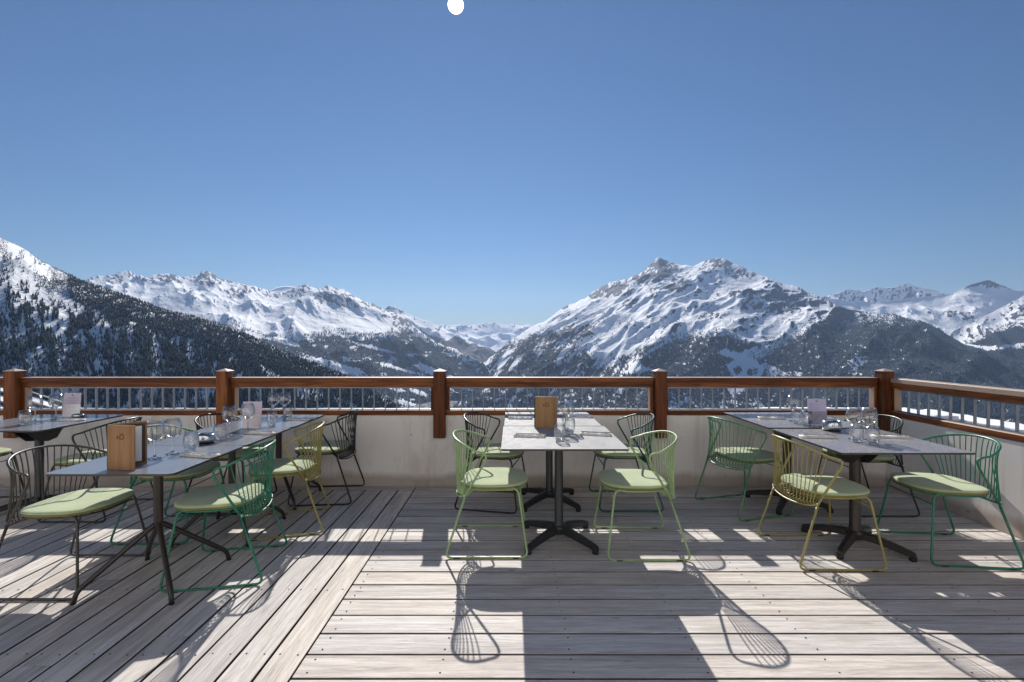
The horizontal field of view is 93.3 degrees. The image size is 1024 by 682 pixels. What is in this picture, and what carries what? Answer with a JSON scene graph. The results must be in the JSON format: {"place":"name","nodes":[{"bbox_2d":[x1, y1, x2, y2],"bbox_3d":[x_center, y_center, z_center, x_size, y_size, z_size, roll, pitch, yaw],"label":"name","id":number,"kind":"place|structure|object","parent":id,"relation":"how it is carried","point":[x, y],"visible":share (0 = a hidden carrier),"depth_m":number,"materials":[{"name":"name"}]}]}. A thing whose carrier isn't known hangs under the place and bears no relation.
{"place":"outdoors","nodes":[
{"label":"outdoors","id":0,"kind":"place"},
{"bbox_2d":[0,238,391,407],"bbox_3d":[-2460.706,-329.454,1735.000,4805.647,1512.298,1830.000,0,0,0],"label":"hillside","id":1,"kind":"structure","parent":0,"point":[41,269],"depth_m":1474.49,"materials":[{"name":"white snow"}]},
{"bbox_2d":[0,239,402,407],"bbox_3d":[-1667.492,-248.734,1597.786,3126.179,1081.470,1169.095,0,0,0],"label":"conifer forest","id":2,"kind":"object","parent":1,"relation":"on","point":[170,352],"visible":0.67,"depth_m":1402.80,"materials":[{"name":"green plant"}]},
{"bbox_2d":[270,286,294,292],"bbox_3d":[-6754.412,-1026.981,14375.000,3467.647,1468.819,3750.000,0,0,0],"label":"mountain","id":3,"kind":"structure","parent":0,"point":[281,289],"depth_m":15382.39,"materials":[{"name":"white snow"}]},
{"bbox_2d":[83,270,491,406],"bbox_3d":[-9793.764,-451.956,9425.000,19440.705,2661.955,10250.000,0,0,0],"label":"mountain","id":4,"kind":"structure","parent":0,"point":[329,306],"depth_m":8888.43,"materials":[{"name":"white snow"}]},
{"bbox_2d":[121,271,492,406],"bbox_3d":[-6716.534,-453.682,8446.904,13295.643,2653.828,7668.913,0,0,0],"label":"conifer forest","id":5,"kind":"object","parent":4,"relation":"on","point":[463,372],"visible":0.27,"depth_m":7084.29,"materials":[{"name":"green plant"}]},
{"bbox_2d":[401,401,460,407],"bbox_3d":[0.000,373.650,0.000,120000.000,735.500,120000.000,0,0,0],"label":"ground","id":6,"kind":"structure","parent":0,"point":[428,405],"depth_m":5558.31,"materials":[{"name":"white snow"}]},
{"bbox_2d":[1,388,80,407],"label":"house","id":7,"kind":"structure","parent":6,"relation":"on","point":[36,400],"depth_m":11.65,"materials":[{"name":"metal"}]},
{"bbox_2d":[384,306,495,361],"bbox_3d":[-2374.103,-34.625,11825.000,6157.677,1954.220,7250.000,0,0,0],"label":"mountain","id":8,"kind":"structure","parent":0,"point":[464,346],"depth_m":12436.77,"materials":[{"name":"white snow"}]},
{"bbox_2d":[436,323,533,351],"bbox_3d":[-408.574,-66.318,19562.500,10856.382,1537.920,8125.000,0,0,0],"label":"mountain","id":9,"kind":"structure","parent":0,"point":[495,337],"depth_m":20883.16,"materials":[{"name":"white snow"}]},
{"bbox_2d":[0,0,1023,325],"label":"sky","id":10,"kind":"structure","parent":0,"point":[444,162],"materials":[{"name":"blue"}]},
{"bbox_2d":[453,257,1023,423],"bbox_3d":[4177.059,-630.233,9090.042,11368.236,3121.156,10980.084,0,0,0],"label":"mountain","id":11,"kind":"structure","parent":0,"point":[672,294],"depth_m":7333.97,"materials":[{"name":"white snow"}]},
{"bbox_2d":[450,264,1023,417],"bbox_3d":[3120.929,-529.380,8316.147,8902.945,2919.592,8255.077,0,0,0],"label":"conifer forest","id":12,"kind":"object","parent":11,"relation":"on","point":[1017,371],"visible":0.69,"depth_m":6092.92,"materials":[{"name":"green plant"}]},
{"bbox_2d":[822,283,945,301],"bbox_3d":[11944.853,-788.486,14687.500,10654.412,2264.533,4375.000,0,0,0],"label":"mountain","id":13,"kind":"structure","parent":0,"point":[903,291],"depth_m":15802.53,"materials":[{"name":"white snow"}]},
{"bbox_2d":[823,280,1023,335],"bbox_3d":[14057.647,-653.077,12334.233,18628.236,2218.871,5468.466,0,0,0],"label":"mountain","id":14,"kind":"structure","parent":0,"point":[948,314],"depth_m":13237.43,"materials":[{"name":"white snow"}]},
{"bbox_2d":[950,296,1023,360],"bbox_3d":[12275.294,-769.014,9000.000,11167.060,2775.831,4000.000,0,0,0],"label":"mountain","id":15,"kind":"structure","parent":0,"point":[996,320],"depth_m":9496.77,"materials":[{"name":"white snow"}]},
{"bbox_2d":[962,301,1023,359],"bbox_3d":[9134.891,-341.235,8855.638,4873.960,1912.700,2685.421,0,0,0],"label":"conifer forest","id":16,"kind":"object","parent":15,"relation":"on","point":[1007,341],"visible":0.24,"depth_m":8896.65,"materials":[{"name":"green plant"}]},
{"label":"deck base","id":17,"kind":"structure","parent":0,"visible":0},
{"bbox_2d":[0,490,412,681],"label":"deck","id":18,"kind":"structure","parent":17,"relation":"on","point":[119,622],"depth_m":2.70,"materials":[{"name":"grey wood"}]},
{"bbox_2d":[0,447,26,497],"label":"wire chair","id":19,"kind":"object","parent":18,"relation":"on","point":[4,451],"visible":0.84,"depth_m":4.25,"materials":[{"name":"green metal"}]},
{"bbox_2d":[0,414,122,519],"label":"cafe table","id":20,"kind":"object","parent":18,"relation":"on","point":[46,428],"visible":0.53,"depth_m":3.99,"materials":[{"name":"grey laminate"}]},
{"bbox_2d":[18,410,31,424],"bbox_3d":[-3.900,0.613,3.870,0.081,0.111,0.081,0,0,0],"label":"tumbler","id":21,"kind":"object","parent":20,"relation":"on","point":[25,423],"visible":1,"depth_m":3.86,"materials":[{"name":"clear glass"}]},
{"bbox_2d":[27,395,42,421],"bbox_3d":[-3.955,0.561,4.010,0.100,0.214,0.100,0,0,0],"label":"wine glass","id":22,"kind":"object","parent":20,"relation":"on","point":[35,409],"visible":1,"depth_m":4.01,"materials":[{"name":"clear glass"}]},
{"bbox_2d":[48,394,63,419],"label":"wine glass","id":23,"kind":"object","parent":20,"relation":"on","point":[55,418],"visible":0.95,"depth_m":4.12,"materials":[{"name":"clear glass"}]},
{"bbox_2d":[56,418,85,421],"bbox_3d":[-3.701,0.659,4.069,0.218,0.020,0.085,0,0,8],"label":"cutlery set","id":24,"kind":"object","parent":20,"relation":"on","point":[70,419],"visible":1,"depth_m":4.05,"materials":[{"name":"metal"}]},
{"bbox_2d":[61,393,81,416],"bbox_3d":[-3.905,0.566,4.287,0.154,0.207,0.075,0,0,-2],"label":"menu card","id":25,"kind":"object","parent":20,"relation":"on","point":[72,404],"visible":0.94,"depth_m":4.29,"materials":[{"name":"white paper"}]},
{"bbox_2d":[71,413,84,417],"bbox_3d":[-3.800,0.654,4.235,0.090,0.031,0.090,0,0,0],"label":"steel bowl","id":26,"kind":"object","parent":20,"relation":"on","point":[79,415],"visible":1,"depth_m":4.21,"materials":[{"name":"silver metal"}]},
{"bbox_2d":[0,444,150,600],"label":"wire chair","id":27,"kind":"object","parent":18,"relation":"on","point":[79,503],"visible":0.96,"depth_m":2.79,"materials":[{"name":"dark powder-coated metal"},{"name":"sage fabric"}]},
{"bbox_2d":[37,416,152,522],"bbox_3d":[-3.394,1.016,3.990,0.534,0.767,0.552,0,0,0],"label":"wire chair","id":28,"kind":"object","parent":18,"relation":"on","point":[98,454],"visible":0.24,"depth_m":3.78,"materials":[{"name":"dark powder-coated metal"},{"name":"sage fabric"}]},
{"bbox_2d":[46,445,242,605],"bbox_3d":[-2.100,1.044,2.851,0.672,0.709,0.688,0,0,0],"label":"cafe table","id":29,"kind":"object","parent":18,"relation":"on","point":[165,465],"visible":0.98,"depth_m":2.75,"materials":[{"name":"grey stone"}]},
{"bbox_2d":[107,421,146,470],"bbox_3d":[-2.090,0.569,2.648,0.174,0.240,0.163,0,0,0],"label":"menu holder","id":30,"kind":"object","parent":29,"relation":"on","point":[127,446],"visible":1,"depth_m":2.58,"materials":[{"name":"brown wood"}]},
{"bbox_2d":[147,421,164,459],"bbox_3d":[-2.100,0.581,2.842,0.100,0.214,0.100,0,0,0],"label":"wine glass","id":31,"kind":"object","parent":29,"relation":"on","point":[154,455],"visible":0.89,"depth_m":2.84,"materials":[{"name":"clear glass"}]},
{"bbox_2d":[162,418,181,454],"bbox_3d":[-2.075,0.581,2.955,0.100,0.214,0.100,0,0,0],"label":"wine glass","id":32,"kind":"object","parent":29,"relation":"on","point":[172,452],"visible":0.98,"depth_m":2.95,"materials":[{"name":"clear glass"}]},
{"bbox_2d":[183,431,198,451],"bbox_3d":[-2.010,0.628,3.030,0.087,0.120,0.087,0,0,0],"label":"tumbler","id":33,"kind":"object","parent":29,"relation":"on","point":[191,449],"visible":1,"depth_m":3.01,"materials":[{"name":"clear glass"}]},
{"bbox_2d":[180,451,219,457],"bbox_3d":[-1.865,0.679,2.898,0.226,0.020,0.084,0,0,14],"label":"cutlery set","id":34,"kind":"object","parent":29,"relation":"on","point":[199,454],"visible":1,"depth_m":2.88,"materials":[{"name":"metal"}]},
{"bbox_2d":[110,424,231,544],"bbox_3d":[-2.496,1.016,3.590,0.534,0.767,0.552,0,0,-1],"label":"wire chair","id":35,"kind":"object","parent":18,"relation":"on","point":[204,469],"visible":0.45,"depth_m":3.46,"materials":[{"name":"green powder-coated metal"},{"name":"sage fabric"}]},
{"bbox_2d":[148,427,290,547],"bbox_3d":[-2.095,1.044,3.535,0.672,0.709,0.670,0,0,0],"label":"cafe table","id":36,"kind":"object","parent":18,"relation":"on","point":[241,439],"visible":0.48,"depth_m":3.49,"materials":[{"name":"grey stone"}]},
{"bbox_2d":[195,432,215,443],"bbox_3d":[-2.075,0.658,3.275,0.120,0.063,0.120,0,0,0],"label":"steel bowl","id":37,"kind":"object","parent":36,"relation":"on","point":[207,437],"visible":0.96,"depth_m":3.24,"materials":[{"name":"silver metal"}]},
{"bbox_2d":[213,423,226,439],"bbox_3d":[-2.045,0.633,3.385,0.081,0.111,0.081,0,0,0],"label":"tumbler","id":38,"kind":"object","parent":36,"relation":"on","point":[220,438],"visible":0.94,"depth_m":3.37,"materials":[{"name":"clear glass"}]},
{"bbox_2d":[222,405,237,435],"bbox_3d":[-2.055,0.581,3.520,0.100,0.214,0.100,0,0,0],"label":"wine glass","id":39,"kind":"object","parent":36,"relation":"on","point":[229,434],"visible":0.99,"depth_m":3.51,"materials":[{"name":"clear glass"}]},
{"bbox_2d":[240,403,254,431],"bbox_3d":[-2.000,0.581,3.660,0.100,0.214,0.100,0,0,0],"label":"wine glass","id":40,"kind":"object","parent":36,"relation":"on","point":[249,417],"visible":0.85,"depth_m":3.65,"materials":[{"name":"clear glass"}]},
{"bbox_2d":[239,401,261,428],"bbox_3d":[-2.065,0.586,3.837,0.154,0.207,0.075,0,0,-3],"label":"menu card","id":41,"kind":"object","parent":36,"relation":"on","point":[254,421],"visible":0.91,"depth_m":3.84,"materials":[{"name":"white paper"}]},
{"bbox_2d":[243,430,275,434],"bbox_3d":[-1.875,0.679,3.599,0.226,0.020,0.085,0,0,12],"label":"cutlery set","id":42,"kind":"object","parent":36,"relation":"on","point":[257,432],"visible":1,"depth_m":3.58,"materials":[{"name":"metal"}]},
{"bbox_2d":[159,439,286,592],"bbox_3d":[-1.745,1.016,2.989,0.534,0.767,0.552,0,0,-11],"label":"wire chair","id":43,"kind":"object","parent":18,"relation":"on","point":[235,496],"visible":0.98,"depth_m":2.87,"materials":[{"name":"green powder-coated metal"},{"name":"sage fabric"}]},
{"bbox_2d":[181,413,276,514],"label":"wire chair","id":44,"kind":"object","parent":18,"relation":"on","point":[240,453],"visible":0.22,"depth_m":4.08,"materials":[{"name":"powder-coated metal"},{"name":"sage fabric"}]},
{"bbox_2d":[212,415,323,510],"bbox_3d":[-2.090,1.044,4.205,0.672,0.709,0.660,0,0,0],"label":"cafe table","id":45,"kind":"object","parent":18,"relation":"on","point":[281,421],"visible":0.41,"depth_m":4.14,"materials":[{"name":"grey laminate"}]},
{"bbox_2d":[266,411,277,425],"bbox_3d":[-1.955,0.633,3.940,0.081,0.111,0.081,0,0,0],"label":"tumbler","id":46,"kind":"object","parent":45,"relation":"on","point":[271,424],"visible":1,"depth_m":3.92,"materials":[{"name":"clear glass"}]},
{"bbox_2d":[267,393,278,416],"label":"wine glass","id":47,"kind":"object","parent":45,"relation":"on","point":[273,406],"visible":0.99,"depth_m":4.39,"materials":[{"name":"clear glass"}]},
{"bbox_2d":[279,392,290,416],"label":"wine glass","id":48,"kind":"object","parent":45,"relation":"on","point":[285,415],"visible":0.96,"depth_m":4.42,"materials":[{"name":"clear glass"}]},
{"bbox_2d":[286,417,312,420],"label":"cutlery set","id":49,"kind":"object","parent":45,"relation":"on","point":[301,418],"visible":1,"depth_m":4.22,"materials":[{"name":"metal"}]},
{"bbox_2d":[242,421,328,540],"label":"wire chair","id":50,"kind":"object","parent":18,"relation":"on","point":[301,466],"visible":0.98,"depth_m":3.59,"materials":[{"name":"olive-yellow painted metal wire"},{"name":"sage fabric"},{"name":"olive fabric"}]},
{"bbox_2d":[287,410,364,506],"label":"wire chair","id":51,"kind":"object","parent":18,"relation":"on","point":[335,448],"visible":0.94,"depth_m":4.25,"materials":[{"name":"black painted metal wire"},{"name":"sage fabric"},{"name":"olive fabric"}]},
{"bbox_2d":[6,490,1023,672],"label":"deck screws","id":52,"kind":"object","parent":18,"relation":"attached to","point":[460,581],"visible":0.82,"depth_m":2.72,"materials":[{"name":"black metal"}]},
{"bbox_2d":[0,486,415,491],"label":"deck","id":53,"kind":"structure","parent":17,"relation":"on","point":[283,488],"depth_m":4.62,"materials":[{"name":"grey wood"}]},
{"bbox_2d":[0,415,885,486],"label":"parapet wall","id":54,"kind":"structure","parent":17,"relation":"attached to","point":[400,450],"depth_m":4.66,"materials":[{"name":"paint"}]},
{"bbox_2d":[0,368,895,437],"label":"railing","id":55,"kind":"object","parent":54,"relation":"on","point":[17,385],"visible":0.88,"depth_m":4.66,"materials":[{"name":"brown wood"}]},
{"bbox_2d":[289,487,1023,681],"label":"deck","id":56,"kind":"structure","parent":17,"relation":"on","point":[510,623],"depth_m":2.63,"materials":[{"name":"grey wood"}]},
{"bbox_2d":[446,429,527,558],"bbox_3d":[-0.161,1.016,3.378,0.534,0.767,0.552,0,0,0],"label":"wire chair","id":57,"kind":"object","parent":56,"relation":"on","point":[482,478],"visible":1,"depth_m":3.23,"materials":[{"name":"light green painted metal wire"},{"name":"sage fabric"},{"name":"olive fabric"}]},
{"bbox_2d":[454,412,527,513],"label":"wire chair","id":58,"kind":"object","parent":56,"relation":"on","point":[493,452],"visible":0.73,"depth_m":4.06,"materials":[{"name":"black painted metal wire"},{"name":"sage fabric"},{"name":"olive fabric"}]},
{"bbox_2d":[504,412,600,511],"bbox_3d":[0.323,1.034,4.190,0.770,0.729,0.740,0,0,0],"label":"cafe table","id":59,"kind":"object","parent":56,"relation":"on","point":[548,491],"visible":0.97,"depth_m":4.13,"materials":[{"name":"stone"}]},
{"bbox_2d":[508,416,532,419],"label":"cutlery set","id":60,"kind":"object","parent":59,"relation":"on","point":[521,417],"visible":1,"depth_m":4.16,"materials":[{"name":"metal"}]},
{"bbox_2d":[569,414,593,417],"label":"cutlery set","id":61,"kind":"object","parent":59,"relation":"on","point":[580,416],"visible":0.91,"depth_m":4.22,"materials":[{"name":"metal"}]},
{"bbox_2d":[501,426,628,554],"bbox_3d":[0.329,1.034,3.400,0.794,0.729,0.806,0,0,0],"label":"cafe table","id":62,"kind":"object","parent":56,"relation":"on","point":[575,441],"visible":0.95,"depth_m":3.32,"materials":[{"name":"stone"}]},
{"bbox_2d":[514,433,545,437],"bbox_3d":[0.129,0.659,3.389,0.226,0.020,0.084,0,0,10],"label":"cutlery set","id":63,"kind":"object","parent":62,"relation":"on","point":[535,435],"visible":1,"depth_m":3.37,"materials":[{"name":"metal"}]},
{"bbox_2d":[534,396,556,427],"bbox_3d":[0.259,0.549,3.735,0.174,0.240,0.061,0,0,0],"label":"menu holder","id":64,"kind":"object","parent":62,"relation":"on","point":[545,414],"visible":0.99,"depth_m":3.72,"materials":[{"name":"brown wood"}]},
{"bbox_2d":[554,423,565,440],"bbox_3d":[0.322,0.613,3.250,0.081,0.111,0.081,0,0,0],"label":"tumbler","id":65,"kind":"object","parent":62,"relation":"on","point":[559,439],"visible":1,"depth_m":3.24,"materials":[{"name":"clear glass"}]},
{"bbox_2d":[556,403,569,432],"bbox_3d":[0.372,0.561,3.530,0.100,0.214,0.100,0,0,0],"label":"wine glass","id":66,"kind":"object","parent":62,"relation":"on","point":[562,431],"visible":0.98,"depth_m":3.52,"materials":[{"name":"clear glass"}]},
{"bbox_2d":[561,401,574,430],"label":"wine glass","id":67,"kind":"object","parent":62,"relation":"on","point":[567,429],"visible":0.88,"depth_m":3.62,"materials":[{"name":"clear glass"}]},
{"bbox_2d":[564,418,574,433],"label":"tumbler","id":68,"kind":"object","parent":62,"relation":"on","point":[569,432],"visible":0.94,"depth_m":3.48,"materials":[{"name":"clear glass"}]},
{"bbox_2d":[580,431,611,436],"bbox_3d":[0.600,0.659,3.449,0.226,0.020,0.085,0,0,16],"label":"cutlery set","id":69,"kind":"object","parent":62,"relation":"on","point":[593,433],"visible":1,"depth_m":3.43,"materials":[{"name":"metal"}]},
{"bbox_2d":[589,412,663,511],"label":"wire chair","id":70,"kind":"object","parent":56,"relation":"on","point":[639,451],"visible":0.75,"depth_m":4.05,"materials":[{"name":"black painted metal wire"},{"name":"sage fabric"},{"name":"olive fabric"}]},
{"bbox_2d":[593,430,690,560],"bbox_3d":[0.871,1.016,3.345,0.534,0.767,0.552,0,0,0],"label":"wire chair","id":71,"kind":"object","parent":56,"relation":"on","point":[643,480],"visible":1,"depth_m":3.23,"materials":[{"name":"light green painted metal wire"},{"name":"sage fabric"},{"name":"olive fabric"}]},
{"bbox_2d":[695,416,793,521],"bbox_3d":[1.939,1.016,4.071,0.534,0.767,0.552,0,0,-16],"label":"wire chair","id":72,"kind":"object","parent":56,"relation":"on","point":[748,455],"visible":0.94,"depth_m":3.94,"materials":[{"name":"green painted metal wire"},{"name":"sage fabric"},{"name":"olive fabric"}]},
{"bbox_2d":[723,412,871,514],"bbox_3d":[2.385,1.034,4.142,0.804,0.729,0.800,0,0,0],"label":"cafe table","id":73,"kind":"object","parent":56,"relation":"on","point":[752,418],"visible":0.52,"depth_m":4.11,"materials":[{"name":"grey laminate"}]},
{"bbox_2d":[757,416,785,418],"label":"cutlery set","id":74,"kind":"object","parent":73,"relation":"on","point":[771,417],"visible":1,"depth_m":4.16,"materials":[{"name":"metal"}]},
{"bbox_2d":[787,395,799,421],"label":"wine glass","id":75,"kind":"object","parent":73,"relation":"on","point":[793,409],"visible":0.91,"depth_m":4.03,"materials":[{"name":"clear glass"}]},
{"bbox_2d":[791,409,802,423],"bbox_3d":[2.315,0.613,3.930,0.081,0.111,0.081,0,0,0],"label":"tumbler","id":76,"kind":"object","parent":73,"relation":"on","point":[795,422],"visible":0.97,"depth_m":3.91,"materials":[{"name":"clear glass"}]},
{"bbox_2d":[801,410,812,424],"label":"tumbler","id":77,"kind":"object","parent":73,"relation":"on","point":[807,423],"visible":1,"depth_m":3.85,"materials":[{"name":"clear glass"}]},
{"bbox_2d":[807,399,826,425],"bbox_3d":[2.440,0.566,3.862,0.154,0.207,0.075,0,0,2],"label":"menu card","id":78,"kind":"object","parent":73,"relation":"on","point":[817,408],"visible":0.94,"depth_m":3.87,"materials":[{"name":"white paper"}]},
{"bbox_2d":[807,416,835,419],"bbox_3d":[2.669,0.659,4.159,0.218,0.020,0.084,0,0,6],"label":"cutlery set","id":79,"kind":"object","parent":73,"relation":"on","point":[830,417],"visible":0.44,"depth_m":4.13,"materials":[{"name":"metal"}]},
{"bbox_2d":[757,434,887,571],"bbox_3d":[2.024,1.016,3.210,0.534,0.767,0.552,0,0,1],"label":"wire chair","id":80,"kind":"object","parent":56,"relation":"on","point":[821,486],"visible":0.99,"depth_m":3.08,"materials":[{"name":"painted metal"},{"name":"fabric"}]},
{"bbox_2d":[817,414,919,516],"bbox_3d":[2.976,1.016,4.110,0.534,0.767,0.552,0,0,0],"label":"wire chair","id":81,"kind":"object","parent":56,"relation":"on","point":[889,459],"visible":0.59,"depth_m":3.93,"materials":[{"name":"painted metal"},{"name":"fabric"}]},
{"bbox_2d":[772,429,974,562],"bbox_3d":[2.379,1.034,3.292,0.804,0.729,0.787,0,0,0],"label":"cafe table","id":82,"kind":"object","parent":56,"relation":"on","point":[844,448],"visible":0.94,"depth_m":3.22,"materials":[{"name":"grey stone"}]},
{"bbox_2d":[799,434,837,438],"bbox_3d":[2.130,0.659,3.360,0.226,0.020,0.084,0,0,8],"label":"cutlery set","id":83,"kind":"object","parent":82,"relation":"on","point":[828,436],"visible":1,"depth_m":3.34,"materials":[{"name":"metal"}]},
{"bbox_2d":[821,419,841,431],"bbox_3d":[2.395,0.633,3.625,0.132,0.073,0.132,0,0,0],"label":"steel bowl","id":84,"kind":"object","parent":82,"relation":"on","point":[831,425],"visible":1,"depth_m":3.58,"materials":[{"name":"silver metal"}]},
{"bbox_2d":[845,407,862,439],"bbox_3d":[2.335,0.561,3.300,0.100,0.214,0.100,0,0,0],"label":"wine glass","id":85,"kind":"object","parent":82,"relation":"on","point":[853,437],"visible":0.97,"depth_m":3.30,"materials":[{"name":"clear glass"}]},
{"bbox_2d":[849,424,863,441],"bbox_3d":[2.292,0.613,3.215,0.081,0.111,0.081,0,0,0],"label":"tumbler","id":86,"kind":"object","parent":82,"relation":"on","point":[855,440],"visible":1,"depth_m":3.20,"materials":[{"name":"clear glass"}]},
{"bbox_2d":[860,407,877,439],"bbox_3d":[2.425,0.561,3.285,0.100,0.214,0.100,0,0,0],"label":"wine glass","id":87,"kind":"object","parent":82,"relation":"on","point":[868,424],"visible":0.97,"depth_m":3.28,"materials":[{"name":"clear glass"}]},
{"bbox_2d":[865,426,879,444],"bbox_3d":[2.338,0.613,3.135,0.081,0.111,0.081,0,0,0],"label":"tumbler","id":88,"kind":"object","parent":82,"relation":"on","point":[873,443],"visible":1,"depth_m":3.13,"materials":[{"name":"clear glass"}]},
{"bbox_2d":[870,434,911,438],"bbox_3d":[2.635,0.659,3.359,0.226,0.020,0.085,0,0,10],"label":"cutlery set","id":89,"kind":"object","parent":82,"relation":"on","point":[900,436],"visible":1,"depth_m":3.34,"materials":[{"name":"metal"}]},
{"bbox_2d":[877,434,1023,569],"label":"wire chair","id":90,"kind":"object","parent":56,"relation":"on","point":[936,485],"visible":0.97,"depth_m":3.15,"materials":[{"name":"painted metal"},{"name":"fabric"}]},
{"bbox_2d":[886,417,1023,540],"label":"parapet wall","id":91,"kind":"structure","parent":17,"relation":"attached to","point":[1011,482],"depth_m":3.76,"materials":[{"name":"paint"}]},
{"bbox_2d":[890,378,1023,442],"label":"railing","id":92,"kind":"object","parent":91,"relation":"on","point":[988,394],"visible":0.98,"depth_m":3.91,"materials":[{"name":"brown wood"}]},
{"bbox_2d":[920,409,1023,432],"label":"snow","id":93,"kind":"structure","parent":91,"relation":"on","point":[994,423],"depth_m":4.94,"materials":[{"name":"white snow"}]},
{"bbox_3d":[-1.225,1.030,1.660,12.750,0.140,8.520,0,0,0],"label":"roof edge","id":94,"kind":"object","parent":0,"visible":0},
{"bbox_2d":[763,407,958,420],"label":"snow","id":95,"kind":"structure","parent":94,"relation":"on","point":[944,416],"depth_m":5.35,"materials":[{"name":"white snow"}]}
]}

